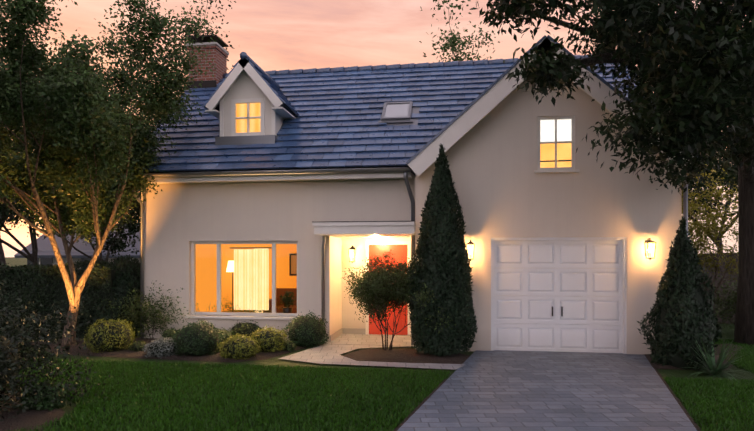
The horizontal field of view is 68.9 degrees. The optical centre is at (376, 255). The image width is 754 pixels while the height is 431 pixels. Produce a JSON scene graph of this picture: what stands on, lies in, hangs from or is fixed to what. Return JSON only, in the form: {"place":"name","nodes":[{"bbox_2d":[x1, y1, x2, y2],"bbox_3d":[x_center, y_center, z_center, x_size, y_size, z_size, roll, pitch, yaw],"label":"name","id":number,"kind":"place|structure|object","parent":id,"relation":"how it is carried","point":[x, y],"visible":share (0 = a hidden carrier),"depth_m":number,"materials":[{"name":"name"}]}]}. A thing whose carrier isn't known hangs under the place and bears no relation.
{"place":"outdoors","nodes":[
{"label":"outdoors","id":0,"kind":"place"},
{"bbox_2d":[228,320,261,334],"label":"bush","id":1,"kind":"object","parent":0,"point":[256,326],"visible":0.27,"depth_m":11.29,"materials":[{"name":"green plant"}]},
{"bbox_2d":[224,70,283,135],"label":"dormer walls","id":2,"kind":"structure","parent":0,"point":[245,86],"depth_m":12.01,"materials":[{"name":"white paint"}]},
{"bbox_2d":[240,52,279,87],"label":"dormer ridge","id":3,"kind":"structure","parent":0,"point":[243,55],"depth_m":12.30,"materials":[{"name":"grey tile"}]},
{"bbox_2d":[278,334,463,369],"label":"porch path","id":4,"kind":"structure","parent":0,"point":[330,352],"depth_m":10.13,"materials":[{"name":"beige stone"}]},
{"bbox_2d":[312,221,414,343],"bbox_3d":[-0.132,0.578,11.325,1.960,2.445,1.930,0,0,8],"label":"porch","id":5,"kind":"object","parent":4,"relation":"on","point":[401,251],"visible":0.69,"depth_m":11.38,"materials":[{"name":"white paint"}]},
{"bbox_2d":[0,0,750,256],"label":"sky","id":6,"kind":"structure","parent":0,"point":[277,35],"materials":[{"name":"pink"}]},
{"bbox_2d":[4,257,753,430],"bbox_3d":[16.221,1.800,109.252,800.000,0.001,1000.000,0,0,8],"label":"lawn","id":7,"kind":"structure","parent":0,"point":[276,361],"depth_m":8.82,"materials":[{"name":"green plant"}]},
{"bbox_2d":[0,130,21,223],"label":"hedge tree","id":8,"kind":"object","parent":7,"relation":"on","point":[1,220],"visible":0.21,"depth_m":17.54,"materials":[{"name":"green plant"}]},
{"bbox_2d":[0,16,54,232],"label":"hedge tree leaves","id":9,"kind":"object","parent":8,"relation":"attached to","point":[7,212],"depth_m":16.91,"materials":[{"name":"green plant"}]},
{"bbox_2d":[0,150,37,264],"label":"tree","id":10,"kind":"object","parent":7,"relation":"on","point":[28,255],"visible":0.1,"depth_m":19.33,"materials":[{"name":"brown plant"}]},
{"bbox_2d":[0,122,55,228],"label":"tree","id":11,"kind":"object","parent":10,"relation":"attached to","point":[16,159],"visible":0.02,"depth_m":18.80,"materials":[{"name":"green plant"}]},
{"bbox_2d":[0,125,64,268],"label":"tree","id":12,"kind":"object","parent":7,"relation":"on","point":[2,258],"depth_m":25.58,"materials":[{"name":"green plant"}]},
{"bbox_2d":[0,387,64,430],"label":"bed soil","id":13,"kind":"structure","parent":7,"relation":"on","point":[31,418],"depth_m":5.97,"materials":[{"name":"brown soil"}]},
{"bbox_2d":[19,378,66,410],"bbox_3d":[-3.902,1.632,6.412,0.561,0.401,0.529,0,0,8],"label":"shrub","id":14,"kind":"object","parent":13,"relation":"on","point":[62,404],"visible":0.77,"depth_m":6.31,"materials":[{"name":"green plant"}]},
{"bbox_2d":[0,258,116,339],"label":"hedge leaves","id":15,"kind":"object","parent":7,"relation":"on","point":[85,264],"visible":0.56,"depth_m":11.66,"materials":[{"name":"green plant"}]},
{"bbox_2d":[0,271,118,421],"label":"shrub","id":16,"kind":"object","parent":7,"relation":"on","point":[15,390],"visible":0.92,"depth_m":6.15,"materials":[{"name":"green plant"}]},
{"bbox_2d":[10,195,139,261],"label":"branches","id":17,"kind":"object","parent":7,"relation":"on","point":[90,257],"visible":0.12,"depth_m":20.53,"materials":[{"name":"brown plant"}]},
{"bbox_2d":[0,144,140,256],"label":"tree","id":18,"kind":"object","parent":17,"relation":"attached to","point":[121,244],"visible":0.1,"depth_m":21.32,"materials":[{"name":"green plant"}]},
{"bbox_2d":[14,225,139,268],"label":"neighbour house","id":19,"kind":"structure","parent":7,"relation":"on","point":[46,255],"depth_m":29.71,"materials":[{"name":"grey"}]},
{"bbox_2d":[80,315,139,352],"bbox_3d":[-4.995,1.478,10.257,0.990,0.676,0.971,0,0,8],"label":"golden bush","id":20,"kind":"object","parent":7,"relation":"on","point":[91,331],"visible":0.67,"depth_m":10.04,"materials":[{"name":"green plant"}]},
{"bbox_2d":[0,0,225,344],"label":"tree","id":21,"kind":"object","parent":7,"relation":"on","point":[61,145],"depth_m":9.81,"materials":[{"name":"green plant"}]},
{"bbox_2d":[94,255,139,336],"bbox_3d":[-5.704,0.909,12.335,1.601,1.857,1.585,0,0,8],"label":"hedge","id":22,"kind":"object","parent":7,"relation":"on","point":[122,278],"depth_m":11.91,"materials":[{"name":"green plant"}]},
{"bbox_2d":[0,0,235,210],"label":"tree","id":23,"kind":"object","parent":7,"relation":"on","point":[208,31],"depth_m":23.72,"materials":[{"name":"green plant"}]},
{"bbox_2d":[128,340,147,350],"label":"brown bush","id":24,"kind":"object","parent":7,"relation":"on","point":[136,344],"visible":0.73,"depth_m":10.11,"materials":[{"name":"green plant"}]},
{"bbox_2d":[101,283,197,337],"bbox_3d":[-4.819,1.123,11.776,1.984,1.372,1.821,0,0,8],"label":"olive shrub","id":25,"kind":"object","parent":7,"relation":"on","point":[146,307],"visible":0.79,"depth_m":11.53,"materials":[{"name":"green plant"}]},
{"bbox_2d":[142,337,178,358],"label":"grey bush","id":26,"kind":"object","parent":7,"relation":"on","point":[157,341],"visible":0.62,"depth_m":9.59,"materials":[{"name":"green plant"}]},
{"bbox_2d":[161,327,178,340],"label":"bush","id":27,"kind":"object","parent":7,"relation":"on","point":[164,333],"visible":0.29,"depth_m":11.16,"materials":[{"name":"green plant"}]},
{"bbox_2d":[31,338,323,361],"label":"bed soil","id":28,"kind":"structure","parent":7,"relation":"on","point":[74,349],"depth_m":9.85,"materials":[{"name":"brown soil"}]},
{"bbox_2d":[282,340,295,351],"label":"brown bush","id":29,"kind":"object","parent":28,"relation":"on","point":[293,346],"visible":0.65,"depth_m":10.22,"materials":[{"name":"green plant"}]},
{"bbox_2d":[167,319,224,355],"bbox_3d":[-3.255,1.487,9.894,0.979,0.671,0.942,0,0,-30],"label":"bush","id":30,"kind":"object","parent":7,"relation":"on","point":[211,326],"visible":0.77,"depth_m":9.63,"materials":[{"name":"green plant"}]},
{"bbox_2d":[216,327,234,340],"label":"bush","id":31,"kind":"object","parent":7,"relation":"on","point":[229,334],"visible":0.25,"depth_m":11.11,"materials":[{"name":"green plant"}]},
{"bbox_2d":[217,332,261,359],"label":"golden bush","id":32,"kind":"object","parent":7,"relation":"on","point":[236,337],"visible":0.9,"depth_m":9.41,"materials":[{"name":"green plant"}]},
{"bbox_2d":[208,294,281,312],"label":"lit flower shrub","id":33,"kind":"object","parent":7,"relation":"on","point":[235,310],"depth_m":12.25,"materials":[{"name":"green plant"}]},
{"bbox_2d":[247,325,289,352],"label":"golden bush","id":34,"kind":"object","parent":7,"relation":"on","point":[253,335],"visible":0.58,"depth_m":10.04,"materials":[{"name":"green plant"}]},
{"bbox_2d":[141,173,414,343],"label":"house walls","id":35,"kind":"structure","parent":7,"relation":"on","point":[179,218],"depth_m":11.50,"materials":[{"name":"beige paint"}]},
{"bbox_2d":[186,34,228,87],"bbox_3d":[-4.542,-4.627,14.769,0.850,2.255,0.800,0,0,8],"label":"chimney","id":36,"kind":"object","parent":35,"relation":"on","point":[219,54],"visible":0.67,"depth_m":14.43,"materials":[{"name":"brick"}]},
{"bbox_2d":[185,241,297,319],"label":"living room window","id":37,"kind":"structure","parent":35,"relation":"on","point":[259,274],"depth_m":11.92,"materials":[{"name":"clear glass"}]},
{"bbox_2d":[279,291,296,307],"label":"windowsill plant","id":38,"kind":"object","parent":37,"relation":"on","point":[286,299],"depth_m":11.65,"materials":[{"name":"green plant"}]},
{"bbox_2d":[205,59,307,144],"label":"dormer trim","id":39,"kind":"structure","parent":35,"relation":"on","point":[247,121],"depth_m":11.91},
{"bbox_2d":[202,62,237,109],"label":"dormer tiles","id":40,"kind":"object","parent":39,"relation":"on","point":[219,85],"visible":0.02,"depth_m":11.85,"materials":[{"name":"tile"}]},
{"bbox_2d":[246,58,298,114],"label":"dormer tiles","id":41,"kind":"object","parent":39,"relation":"on","point":[278,92],"visible":0.9,"depth_m":12.05,"materials":[{"name":"grey tile"}]},
{"bbox_2d":[348,245,356,262],"bbox_3d":[-0.544,-0.021,12.232,0.170,0.399,0.255,0,0,8],"label":"porch lantern","id":42,"kind":"object","parent":35,"relation":"attached to","point":[353,253],"visible":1,"depth_m":12.18,"materials":[{"name":"white glass"}]},
{"bbox_2d":[132,63,644,171],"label":"roof tiles","id":43,"kind":"object","parent":35,"relation":"on","point":[332,122],"visible":0.5,"depth_m":12.24,"materials":[{"name":"tile"}]},
{"bbox_2d":[369,101,423,126],"bbox_3d":[0.454,-3.166,12.283,1.120,0.796,0.906,0,0,8],"label":"skylight","id":44,"kind":"object","parent":43,"relation":"on","point":[396,113],"visible":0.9,"depth_m":12.12,"materials":[{"name":"white glass"}]},
{"bbox_2d":[130,167,687,346],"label":"house gutters","id":45,"kind":"object","parent":35,"relation":"attached to","point":[404,170],"visible":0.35,"depth_m":10.87,"materials":[{"name":"grey metal"}]},
{"bbox_2d":[140,35,693,183],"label":"roof trim","id":46,"kind":"structure","parent":35,"relation":"on","point":[484,103],"depth_m":10.10,"materials":[{"name":"white wood"}]},
{"bbox_2d":[281,310,328,348],"bbox_3d":[-1.414,1.445,10.875,0.961,0.749,0.903,0,0,-25],"label":"bush","id":47,"kind":"object","parent":7,"relation":"on","point":[326,337],"visible":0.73,"depth_m":10.64,"materials":[{"name":"green plant"}]},
{"bbox_2d":[0,151,710,408],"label":"shrubs","id":48,"kind":"object","parent":7,"relation":"on","point":[677,362],"visible":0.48,"depth_m":9.99,"materials":[{"name":"green plant"}]},
{"bbox_2d":[342,348,469,363],"bbox_3d":[0.520,1.763,9.839,2.313,0.065,1.439,0,0,8],"label":"garden bed","id":49,"kind":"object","parent":7,"relation":"on","point":[405,355],"visible":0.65,"depth_m":9.48,"materials":[{"name":"brown soil"}]},
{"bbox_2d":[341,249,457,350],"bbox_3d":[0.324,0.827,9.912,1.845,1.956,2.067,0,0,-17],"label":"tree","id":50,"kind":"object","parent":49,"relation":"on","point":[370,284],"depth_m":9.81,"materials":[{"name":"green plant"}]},
{"bbox_2d":[133,288,735,337],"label":"shrub twigs","id":51,"kind":"object","parent":7,"relation":"on","point":[261,311],"visible":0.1,"depth_m":12.14,"materials":[{"name":"brown plant"}]},
{"bbox_2d":[407,144,477,356],"bbox_3d":[1.158,-0.094,9.812,1.263,3.795,1.285,0,0,8],"label":"tall cypress","id":52,"kind":"object","parent":7,"relation":"on","point":[465,337],"visible":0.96,"depth_m":9.41,"materials":[{"name":"green plant"}]},
{"bbox_2d":[419,0,499,62],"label":"tree","id":53,"kind":"object","parent":7,"relation":"on","point":[453,39],"depth_m":26.58,"materials":[{"name":"green plant"}]},
{"bbox_2d":[469,0,753,344],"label":"tree","id":54,"kind":"object","parent":7,"relation":"on","point":[704,102],"depth_m":5.80,"materials":[{"name":"green plant"}]},
{"bbox_2d":[637,216,722,370],"bbox_3d":[4.986,0.596,8.955,1.291,2.468,1.201,0,0,8],"label":"conical evergreen shrub","id":55,"kind":"object","parent":7,"relation":"on","point":[712,331],"visible":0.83,"depth_m":8.73,"materials":[{"name":"green plant"}]},
{"bbox_2d":[642,344,744,369],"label":"bed soil","id":56,"kind":"structure","parent":7,"relation":"on","point":[660,366],"depth_m":9.47,"materials":[{"name":"brown soil"}]},
{"bbox_2d":[682,170,737,252],"bbox_3d":[13.666,-2.606,22.011,9.048,8.842,7.410,0,0,-9],"label":"tree","id":57,"kind":"object","parent":7,"relation":"on","point":[723,223],"visible":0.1,"depth_m":22.01,"materials":[{"name":"brown plant"}]},
{"bbox_2d":[682,125,737,231],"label":"tree leaves","id":58,"kind":"object","parent":57,"relation":"attached to","point":[729,175],"visible":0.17,"depth_m":19.12,"materials":[{"name":"green plant"}]},
{"bbox_2d":[694,144,737,196],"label":"tree leaves","id":59,"kind":"object","parent":57,"relation":"attached to","point":[733,173],"visible":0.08,"depth_m":21.67,"materials":[{"name":"green plant"}]},
{"bbox_2d":[682,164,738,297],"bbox_3d":[7.203,-0.138,12.384,2.313,3.880,2.482,0,0,-14],"label":"yellow tree","id":60,"kind":"object","parent":7,"relation":"on","point":[711,231],"depth_m":12.18,"materials":[{"name":"plant"}]},
{"bbox_2d":[684,332,753,380],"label":"yucca","id":61,"kind":"object","parent":7,"relation":"on","point":[718,369],"visible":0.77,"depth_m":8.24,"materials":[{"name":"green plant"}]},
{"bbox_2d":[699,253,738,323],"bbox_3d":[17.374,0.865,13.295,22.045,1.870,0.070,0,0,8],"label":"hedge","id":62,"kind":"object","parent":7,"relation":"on","point":[718,278],"visible":0.04,"depth_m":14.48,"materials":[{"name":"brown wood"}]},
{"bbox_2d":[707,271,737,334],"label":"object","id":63,"kind":"object","parent":7,"relation":"on","point":[718,300],"visible":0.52,"depth_m":12.47,"materials":[{"name":"green plant"}]},
{"bbox_3d":[16.737,-3.829,31.125,6.458,11.272,7.353,0,0,8],"label":"tree trunk","id":64,"kind":"object","parent":7,"relation":"on","visible":0},
{"bbox_2d":[654,92,731,197],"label":"tree leaves","id":65,"kind":"object","parent":64,"relation":"on","point":[713,165],"visible":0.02,"depth_m":29.50,"materials":[{"name":"green plant"}]},
{"bbox_2d":[393,350,700,430],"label":"driveway paving","id":66,"kind":"structure","parent":0,"point":[500,390],"depth_m":6.88,"materials":[{"name":"grey stone"}]},
{"bbox_2d":[415,81,681,353],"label":"house gable walls","id":67,"kind":"structure","parent":0,"point":[503,189],"depth_m":10.09,"materials":[{"name":"beige paint"}]},
{"bbox_2d":[466,240,474,260],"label":"wall lantern","id":68,"kind":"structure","parent":67,"relation":"attached to","point":[469,248],"depth_m":10.12,"materials":[{"name":"white glass"}]},
{"bbox_2d":[534,115,579,172],"bbox_3d":[3.290,-2.037,10.095,0.790,1.045,0.155,0,0,8],"label":"window","id":69,"kind":"structure","parent":67,"relation":"attached to","point":[556,138],"depth_m":10.15,"materials":[{"name":"clear glass"}]},
{"bbox_2d":[491,237,626,353],"bbox_3d":[3.324,0.735,10.151,2.400,2.130,0.115,0,0,8],"label":"garage door","id":70,"kind":"structure","parent":67,"relation":"attached to","point":[552,287],"depth_m":10.16,"materials":[{"name":"white metal"}]},
{"bbox_2d":[644,238,656,259],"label":"wall lantern","id":71,"kind":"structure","parent":67,"relation":"attached to","point":[648,241],"depth_m":9.67,"materials":[{"name":"white glass"}]}
]}

